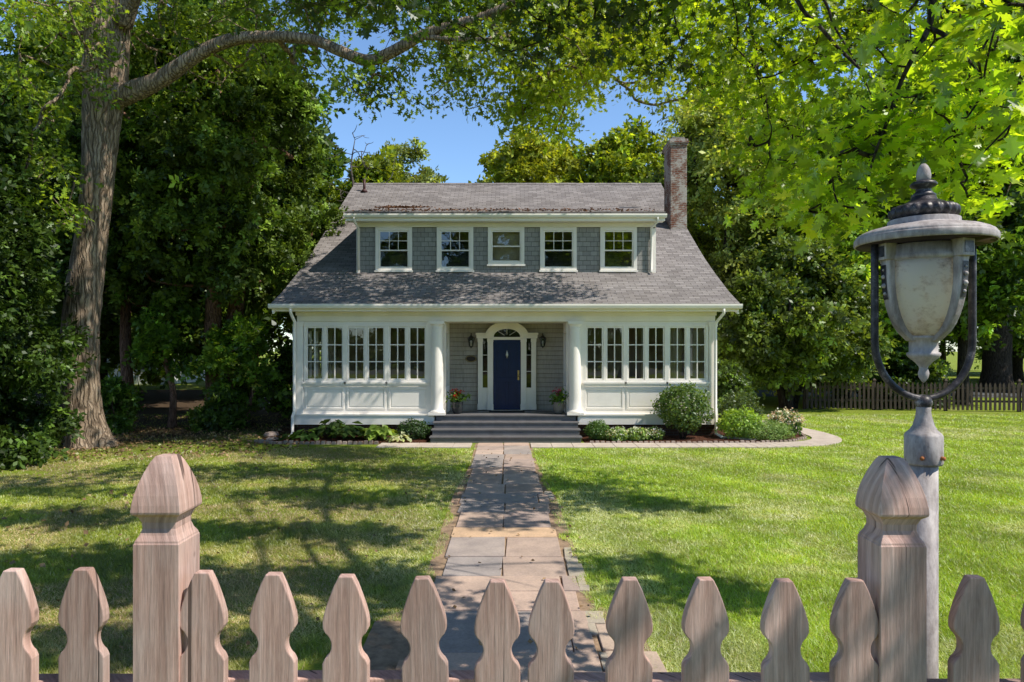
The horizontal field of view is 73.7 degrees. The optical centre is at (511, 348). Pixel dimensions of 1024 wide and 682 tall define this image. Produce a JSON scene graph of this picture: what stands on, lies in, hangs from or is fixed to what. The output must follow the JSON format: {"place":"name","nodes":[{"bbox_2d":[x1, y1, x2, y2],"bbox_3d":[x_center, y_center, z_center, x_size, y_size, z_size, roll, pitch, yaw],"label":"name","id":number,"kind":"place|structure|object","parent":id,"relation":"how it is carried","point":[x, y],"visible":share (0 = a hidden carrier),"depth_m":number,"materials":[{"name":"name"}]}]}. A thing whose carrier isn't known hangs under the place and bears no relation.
{"place":"outdoors","nodes":[
{"label":"outdoors","id":0,"kind":"place"},
{"bbox_2d":[0,0,981,351],"label":"sky","id":1,"kind":"structure","parent":0,"point":[455,145],"materials":[{"name":"blue"}]},
{"bbox_2d":[0,352,1023,678],"bbox_3d":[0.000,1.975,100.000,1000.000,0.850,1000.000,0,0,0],"label":"lawn ground","id":2,"kind":"structure","parent":0,"point":[156,400],"depth_m":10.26,"materials":[{"name":"green plant"}]},
{"bbox_2d":[0,100,100,469],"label":"yew tree","id":3,"kind":"object","parent":2,"relation":"on","point":[28,246],"visible":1,"depth_m":14.22,"materials":[{"name":"green plant"}]},
{"bbox_2d":[28,329,136,389],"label":"woodland tree","id":4,"kind":"object","parent":2,"relation":"on","point":[110,374],"depth_m":40.21,"materials":[{"name":"green plant"}]},
{"bbox_2d":[0,454,201,681],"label":"picket fence","id":5,"kind":"object","parent":2,"relation":"on","point":[166,500],"visible":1,"depth_m":1.32,"materials":[{"name":"brown wood"}]},
{"bbox_2d":[180,570,520,681],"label":"gate leaf","id":6,"kind":"object","parent":5,"relation":"attached to","point":[273,621],"visible":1,"depth_m":1.32,"materials":[{"name":"brown wood"}]},
{"bbox_2d":[0,20,227,399],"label":"woodland tree","id":7,"kind":"object","parent":2,"relation":"on","point":[112,355],"visible":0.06,"depth_m":24.41,"materials":[{"name":"green plant"}]},
{"bbox_2d":[100,375,145,434],"bbox_3d":[-11.535,1.713,19.510,1.911,1.990,1.652,0,0,-30],"label":"rhododendron bush","id":8,"kind":"object","parent":2,"relation":"on","point":[114,389],"visible":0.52,"depth_m":19.47,"materials":[{"name":"green plant"}]},
{"bbox_2d":[28,1,226,396],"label":"woodland tree","id":9,"kind":"object","parent":2,"relation":"on","point":[104,337],"depth_m":31.33,"materials":[{"name":"green plant"}]},
{"bbox_2d":[31,78,227,421],"bbox_3d":[-12.761,-3.463,22.360,6.300,11.938,6.545,0,0,0],"label":"cedar tree","id":10,"kind":"object","parent":2,"relation":"on","point":[66,243],"visible":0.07,"depth_m":20.97,"materials":[{"name":"green plant"}]},
{"bbox_2d":[107,351,204,383],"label":"neighbour house","id":11,"kind":"structure","parent":2,"relation":"on","point":[176,381],"depth_m":46.00,"materials":[{"name":"white metal"}]},
{"bbox_2d":[122,285,205,427],"bbox_3d":[-10.556,0.240,20.794,2.302,4.522,2.607,0,0,-34],"label":"maple sapling","id":12,"kind":"object","parent":2,"relation":"on","point":[159,342],"visible":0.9,"depth_m":20.56,"materials":[{"name":"green plant"}]},
{"bbox_2d":[58,1,348,399],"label":"cedar tree","id":13,"kind":"object","parent":2,"relation":"on","point":[231,173],"visible":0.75,"depth_m":19.57,"materials":[{"name":"green plant"}]},
{"bbox_2d":[141,92,292,379],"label":"woodland tree","id":14,"kind":"object","parent":2,"relation":"on","point":[267,357],"visible":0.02,"depth_m":44.09,"materials":[{"name":"green plant"}]},
{"bbox_2d":[184,391,256,432],"bbox_3d":[-8.640,1.957,20.021,1.956,1.402,1.686,0,0,34],"label":"rhododendron bush","id":15,"kind":"object","parent":2,"relation":"on","point":[217,412],"visible":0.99,"depth_m":19.93,"materials":[{"name":"green plant"}]},
{"bbox_2d":[188,310,292,421],"bbox_3d":[-8.309,0.654,21.260,3.055,3.717,3.181,0,0,0],"label":"dogwood tree","id":16,"kind":"object","parent":2,"relation":"on","point":[262,380],"visible":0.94,"depth_m":20.77,"materials":[{"name":"green plant"}]},
{"bbox_2d":[135,0,352,389],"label":"woodland tree","id":17,"kind":"object","parent":2,"relation":"on","point":[335,168],"visible":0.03,"depth_m":32.95,"materials":[{"name":"green plant"}]},
{"bbox_2d":[264,339,320,419],"bbox_3d":[-6.995,1.167,22.471,2.355,2.964,2.462,0,0,0],"label":"ilex bush","id":18,"kind":"object","parent":2,"relation":"on","point":[286,354],"visible":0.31,"depth_m":22.02,"materials":[{"name":"green plant"}]},
{"bbox_2d":[1,423,596,649],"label":"fallen leaves","id":19,"kind":"object","parent":2,"relation":"on","point":[530,641],"visible":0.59,"depth_m":15.94,"materials":[{"name":"brown plant"}]},
{"bbox_2d":[254,439,378,444],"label":"bed kerb","id":20,"kind":"structure","parent":2,"relation":"on","point":[339,442],"depth_m":17.14,"materials":[{"name":"stone"}]},
{"bbox_2d":[279,144,412,353],"bbox_3d":[-7.141,-3.616,32.747,7.116,12.240,7.533,0,0,26],"label":"maple tree","id":21,"kind":"object","parent":2,"relation":"on","point":[382,171],"visible":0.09,"depth_m":31.77,"materials":[{"name":"green plant"}]},
{"bbox_2d":[262,428,429,443],"bbox_3d":[-4.525,2.373,18.850,4.750,0.046,3.300,0,0,0],"label":"mulch bed","id":22,"kind":"object","parent":2,"relation":"on","point":[382,440],"visible":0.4,"depth_m":17.69,"materials":[{"name":"brown soil"}]},
{"bbox_2d":[263,431,278,436],"bbox_3d":[-6.554,2.325,18.595,0.427,0.198,0.393,0,0,0],"label":"garden stone","id":23,"kind":"object","parent":22,"relation":"on","point":[271,433],"visible":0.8,"depth_m":18.49,"materials":[{"name":"grey stone"}]},
{"bbox_2d":[266,436,277,439],"bbox_3d":[-6.255,2.345,17.743,0.319,0.137,0.341,0,0,-41],"label":"garden stone","id":24,"kind":"object","parent":22,"relation":"on","point":[270,438],"visible":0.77,"depth_m":17.65,"materials":[{"name":"grey stone"}]},
{"bbox_2d":[278,431,300,440],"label":"hosta plant","id":25,"kind":"object","parent":22,"relation":"on","point":[285,436],"visible":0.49,"depth_m":17.78,"materials":[{"name":"green plant"}]},
{"bbox_2d":[287,428,324,440],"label":"hosta plant","id":26,"kind":"object","parent":22,"relation":"on","point":[305,435],"visible":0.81,"depth_m":17.56,"materials":[{"name":"green plant"}]},
{"bbox_2d":[313,419,346,437],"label":"hosta plant","id":27,"kind":"object","parent":22,"relation":"on","point":[322,429],"visible":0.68,"depth_m":17.79,"materials":[{"name":"green plant"}]},
{"bbox_2d":[323,421,366,439],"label":"hosta plant","id":28,"kind":"object","parent":22,"relation":"on","point":[350,431],"visible":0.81,"depth_m":17.53,"materials":[{"name":"green plant"}]},
{"bbox_2d":[360,424,398,439],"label":"hosta plant","id":29,"kind":"object","parent":22,"relation":"on","point":[375,432],"visible":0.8,"depth_m":17.52,"materials":[{"name":"green plant"}]},
{"bbox_2d":[386,431,411,442],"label":"hosta plant","id":30,"kind":"object","parent":22,"relation":"on","point":[397,438],"visible":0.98,"depth_m":17.32,"materials":[{"name":"green plant"}]},
{"bbox_2d":[396,417,431,439],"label":"boxwood shrub","id":31,"kind":"object","parent":22,"relation":"on","point":[410,431],"visible":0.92,"depth_m":17.71,"materials":[{"name":"green plant"}]},
{"bbox_2d":[323,126,398,200],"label":"dead tree","id":32,"kind":"object","parent":2,"relation":"on","point":[351,177],"visible":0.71,"depth_m":29.97,"materials":[{"name":"brown wood"}]},
{"bbox_2d":[308,169,415,355],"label":"woodland tree","id":33,"kind":"object","parent":2,"relation":"on","point":[349,184],"depth_m":49.18,"materials":[{"name":"green plant"}]},
{"bbox_2d":[0,0,784,449],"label":"oak tree","id":34,"kind":"object","parent":2,"relation":"on","point":[106,90],"visible":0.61,"depth_m":16.23,"materials":[{"name":"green plant"}]},
{"bbox_2d":[382,137,448,182],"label":"ash tree","id":35,"kind":"object","parent":2,"relation":"on","point":[426,174],"visible":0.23,"depth_m":46.09,"materials":[{"name":"green plant"}]},
{"bbox_2d":[268,137,742,442],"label":"house","id":36,"kind":"structure","parent":2,"relation":"on","point":[607,316],"depth_m":19.70,"materials":[{"name":"wood"}]},
{"bbox_2d":[308,328,329,377],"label":"window","id":37,"kind":"structure","parent":36,"relation":"in","point":[310,330],"depth_m":20.11,"materials":[{"name":"white paint"}]},
{"bbox_2d":[302,324,345,385],"bbox_3d":[-5.070,0.170,18.488,1.180,1.660,0.145,0,0,0],"label":"window","id":38,"kind":"structure","parent":36,"relation":"in","point":[324,381],"depth_m":18.48,"materials":[{"name":"white paint"}]},
{"bbox_2d":[344,324,386,385],"bbox_3d":[-3.950,0.170,18.488,1.180,1.660,0.145,0,0,0],"label":"window","id":39,"kind":"structure","parent":36,"relation":"in","point":[365,381],"depth_m":18.48,"materials":[{"name":"white paint"}]},
{"bbox_2d":[374,227,412,271],"bbox_3d":[-3.530,-2.958,20.382,1.150,1.345,0.135,0,0,0],"label":"dormer window","id":40,"kind":"structure","parent":36,"relation":"in","point":[378,268],"depth_m":20.36,"materials":[{"name":"white paint"}]},
{"bbox_2d":[386,324,428,385],"bbox_3d":[-2.830,0.170,18.488,1.180,1.660,0.145,0,0,0],"label":"window","id":41,"kind":"structure","parent":36,"relation":"in","point":[407,381],"depth_m":18.48,"materials":[{"name":"white paint"}]},
{"bbox_2d":[436,227,473,271],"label":"dormer window","id":42,"kind":"structure","parent":36,"relation":"in","point":[439,229],"depth_m":20.36,"materials":[{"name":"white paint"}]},
{"bbox_2d":[445,388,470,413],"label":"potted plant","id":43,"kind":"object","parent":36,"relation":"on","point":[457,404],"visible":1,"depth_m":18.63,"materials":[{"name":"green plant"}]},
{"bbox_2d":[352,205,657,211],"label":"fallen leaves","id":44,"kind":"object","parent":36,"relation":"on","point":[449,209],"visible":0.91,"depth_m":21.23,"materials":[{"name":"brown plant"}]},
{"bbox_2d":[487,227,524,265],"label":"dormer window","id":45,"kind":"structure","parent":36,"relation":"in","point":[505,244],"depth_m":20.56,"materials":[{"name":"white paint"}]},
{"bbox_2d":[489,410,524,411],"bbox_3d":[-0.145,1.770,19.360,1.000,0.015,0.520,0,0,0],"label":"door mat","id":46,"kind":"object","parent":36,"relation":"on","point":[506,411],"depth_m":19.20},
{"bbox_2d":[493,340,520,409],"bbox_3d":[-0.145,0.752,19.693,0.790,2.013,0.104,0,0,0],"label":"front door","id":47,"kind":"structure","parent":36,"relation":"in","point":[506,353],"depth_m":19.71,"materials":[{"name":"blue paint"}]},
{"bbox_2d":[539,227,577,271],"bbox_3d":[1.385,-2.958,20.382,1.150,1.345,0.135,0,0,0],"label":"dormer window","id":48,"kind":"structure","parent":36,"relation":"in","point":[542,229],"depth_m":20.36,"materials":[{"name":"white paint"}]},
{"bbox_2d":[549,387,568,413],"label":"potted plant","id":49,"kind":"object","parent":36,"relation":"on","point":[557,402],"visible":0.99,"depth_m":18.62,"materials":[{"name":"green plant"}]},
{"bbox_2d":[583,324,626,385],"bbox_3d":[2.510,0.170,18.488,1.180,1.660,0.145,0,0,0],"label":"window","id":50,"kind":"structure","parent":36,"relation":"in","point":[604,381],"depth_m":18.48,"materials":[{"name":"white paint"}]},
{"bbox_2d":[599,227,637,271],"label":"dormer window","id":51,"kind":"structure","parent":36,"relation":"in","point":[602,229],"depth_m":20.36,"materials":[{"name":"white paint"}]},
{"bbox_2d":[625,324,667,385],"bbox_3d":[3.630,0.170,18.488,1.180,1.660,0.145,0,0,0],"label":"window","id":52,"kind":"structure","parent":36,"relation":"in","point":[645,381],"depth_m":18.48,"materials":[{"name":"white paint"}]},
{"bbox_2d":[667,324,709,385],"bbox_3d":[4.750,0.170,18.488,1.180,1.660,0.145,0,0,0],"label":"window","id":53,"kind":"structure","parent":36,"relation":"in","point":[673,381],"depth_m":18.48,"materials":[{"name":"white paint"}]},
{"bbox_2d":[690,329,692,377],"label":"window","id":54,"kind":"structure","parent":36,"relation":"in","point":[691,330],"depth_m":20.76,"materials":[{"name":"white paint"}]},
{"bbox_2d":[363,443,666,681],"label":"flagstone path","id":55,"kind":"structure","parent":2,"relation":"on","point":[467,575],"depth_m":7.60,"materials":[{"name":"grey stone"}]},
{"bbox_2d":[468,119,585,182],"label":"maple tree","id":56,"kind":"object","parent":2,"relation":"on","point":[521,159],"visible":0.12,"depth_m":38.04,"materials":[{"name":"green plant"}]},
{"bbox_2d":[557,142,591,181],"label":"maple tree","id":57,"kind":"object","parent":2,"relation":"on","point":[577,148],"visible":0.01,"depth_m":45.53,"materials":[{"name":"green plant"}]},
{"bbox_2d":[151,0,1023,256],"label":"maple tree","id":58,"kind":"object","parent":2,"relation":"on","point":[961,28],"visible":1,"depth_m":7.81,"materials":[{"name":"green plant"}]},
{"bbox_2d":[376,414,841,447],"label":"stone walkway","id":59,"kind":"structure","parent":2,"relation":"on","point":[819,438],"depth_m":16.91,"materials":[{"name":"grey stone"}]},
{"bbox_2d":[561,113,708,253],"bbox_3d":[6.901,-5.608,41.057,10.501,16.226,10.310,0,0,0],"label":"maple tree","id":60,"kind":"object","parent":2,"relation":"on","point":[619,156],"visible":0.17,"depth_m":39.07,"materials":[{"name":"green plant"}]},
{"bbox_2d":[581,424,800,442],"bbox_3d":[4.925,2.373,19.630,6.150,0.046,4.740,0,0,0],"label":"mulch bed","id":61,"kind":"object","parent":2,"relation":"on","point":[678,439],"visible":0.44,"depth_m":17.69,"materials":[{"name":"brown soil"}]},
{"bbox_2d":[583,419,608,439],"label":"boxwood shrub","id":62,"kind":"object","parent":61,"relation":"on","point":[594,433],"visible":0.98,"depth_m":17.61,"materials":[{"name":"green plant"}]},
{"bbox_2d":[605,426,628,441],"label":"flowering plant","id":63,"kind":"object","parent":61,"relation":"on","point":[613,435],"visible":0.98,"depth_m":17.47,"materials":[{"name":"green plant"}]},
{"bbox_2d":[625,426,651,440],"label":"flowering plant","id":64,"kind":"object","parent":61,"relation":"on","point":[632,434],"visible":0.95,"depth_m":17.50,"materials":[{"name":"green plant"}]},
{"bbox_2d":[646,426,664,439],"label":"flowering plant","id":65,"kind":"object","parent":61,"relation":"on","point":[657,432],"visible":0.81,"depth_m":17.59,"materials":[{"name":"green plant"}]},
{"bbox_2d":[650,380,714,438],"bbox_3d":[4.445,1.605,17.896,1.734,1.561,1.323,0,0,0],"label":"holly shrub","id":66,"kind":"object","parent":61,"relation":"on","point":[676,418],"visible":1,"depth_m":17.66,"materials":[{"name":"green plant"}]},
{"bbox_2d":[714,405,765,438],"bbox_3d":[5.992,1.958,17.994,1.240,0.974,1.227,0,0,-27],"label":"spirea shrub","id":67,"kind":"object","parent":61,"relation":"on","point":[749,415],"visible":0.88,"depth_m":17.75,"materials":[{"name":"green plant"}]},
{"bbox_2d":[724,436,756,439],"bbox_3d":[5.955,2.335,17.840,0.844,0.070,0.211,0,0,33],"label":"splash block","id":68,"kind":"object","parent":61,"relation":"on","point":[734,437],"depth_m":17.79,"materials":[{"name":"concrete"}]},
{"bbox_2d":[718,387,764,424],"bbox_3d":[6.895,1.796,20.617,1.404,1.349,1.348,0,0,0],"label":"azalea shrub","id":69,"kind":"object","parent":61,"relation":"on","point":[730,398],"visible":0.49,"depth_m":20.47,"materials":[{"name":"green plant"}]},
{"bbox_2d":[728,419,795,440],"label":"juniper shrub","id":70,"kind":"object","parent":61,"relation":"on","point":[782,433],"visible":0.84,"depth_m":17.59,"materials":[{"name":"green plant"}]},
{"bbox_2d":[767,406,807,434],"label":"hydrangea shrub","id":71,"kind":"object","parent":61,"relation":"on","point":[788,418],"visible":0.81,"depth_m":18.61,"materials":[{"name":"white plant"}]},
{"bbox_2d":[589,432,806,442],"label":"bed kerb","id":72,"kind":"structure","parent":2,"relation":"on","point":[804,437],"depth_m":17.25,"materials":[{"name":"stone"}]},
{"bbox_2d":[663,83,808,242],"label":"maple tree","id":73,"kind":"object","parent":2,"relation":"on","point":[699,224],"depth_m":40.41,"materials":[{"name":"green plant"}]},
{"bbox_2d":[717,358,757,416],"bbox_3d":[7.561,1.459,24.277,1.888,2.312,2.375,0,0,0],"label":"rhododendron bush","id":74,"kind":"object","parent":2,"relation":"on","point":[730,376],"visible":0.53,"depth_m":23.73,"materials":[{"name":"green plant"}]},
{"bbox_2d":[634,68,854,401],"bbox_3d":[10.223,-5.113,31.405,9.541,15.342,10.950,0,0,-42],"label":"linden tree","id":75,"kind":"object","parent":2,"relation":"on","point":[708,200],"visible":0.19,"depth_m":29.31,"materials":[{"name":"green plant"}]},
{"bbox_2d":[715,231,899,408],"bbox_3d":[11.123,-1.072,27.853,8.080,7.253,8.259,0,0,0],"label":"rhododendron tree","id":76,"kind":"object","parent":2,"relation":"on","point":[803,339],"visible":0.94,"depth_m":25.82,"materials":[{"name":"green plant"}]},
{"bbox_2d":[736,76,975,401],"bbox_3d":[14.936,-4.890,31.735,10.783,14.808,11.238,0,0,0],"label":"maple tree","id":77,"kind":"object","parent":2,"relation":"on","point":[861,259],"visible":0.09,"depth_m":28.71,"materials":[{"name":"green plant"}]},
{"bbox_2d":[872,332,908,368],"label":"woodland tree","id":78,"kind":"object","parent":2,"relation":"on","point":[900,342],"depth_m":51.64,"materials":[{"name":"green plant"}]},
{"bbox_2d":[852,343,955,407],"bbox_3d":[15.979,1.158,28.203,4.254,3.160,4.057,0,0,0],"label":"rhododendron bush","id":79,"kind":"object","parent":2,"relation":"on","point":[904,368],"visible":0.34,"depth_m":27.24,"materials":[{"name":"green plant"}]},
{"bbox_2d":[803,378,1023,411],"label":"picket fence","id":80,"kind":"object","parent":2,"relation":"on","point":[946,400],"visible":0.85,"depth_m":26.44,"materials":[{"name":"brown wood"}]},
{"bbox_2d":[853,163,1000,678],"bbox_3d":[1.206,0.628,2.000,0.368,2.343,0.368,0,0,0],"label":"lamp post","id":81,"kind":"object","parent":2,"relation":"on","point":[923,244],"visible":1,"depth_m":1.96,"materials":[{"name":"grey metal"}]},
{"bbox_2d":[846,2,1023,392],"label":"oak tree","id":82,"kind":"object","parent":2,"relation":"on","point":[997,369],"visible":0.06,"depth_m":37.36,"materials":[{"name":"green plant"}]},
{"bbox_2d":[855,456,1023,681],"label":"picket fence","id":83,"kind":"object","parent":2,"relation":"on","point":[891,503],"visible":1,"depth_m":1.32,"materials":[{"name":"brown wood"}]},
{"bbox_2d":[528,576,878,681],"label":"gate leaf","id":84,"kind":"object","parent":83,"relation":"attached to","point":[853,624],"visible":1,"depth_m":1.32,"materials":[{"name":"brown wood"}]},
{"bbox_2d":[856,110,1023,404],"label":"maple tree","id":85,"kind":"object","parent":2,"relation":"on","point":[1000,288],"visible":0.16,"depth_m":27.45,"materials":[{"name":"green plant"}]},
{"bbox_2d":[939,332,981,369],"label":"woodland tree","id":86,"kind":"object","parent":2,"relation":"on","point":[943,346],"visible":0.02,"depth_m":73.83,"materials":[{"name":"green plant"}]},
{"bbox_2d":[976,314,1023,381],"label":"woodland tree","id":87,"kind":"object","parent":2,"relation":"on","point":[1017,354],"visible":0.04,"depth_m":49.66,"materials":[{"name":"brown plant"}]},
{"bbox_2d":[754,390,1021,396],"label":"road","id":88,"kind":"structure","parent":0,"point":[809,394],"depth_m":35.67,"materials":[{"name":"grey asphalt"}]}
]}

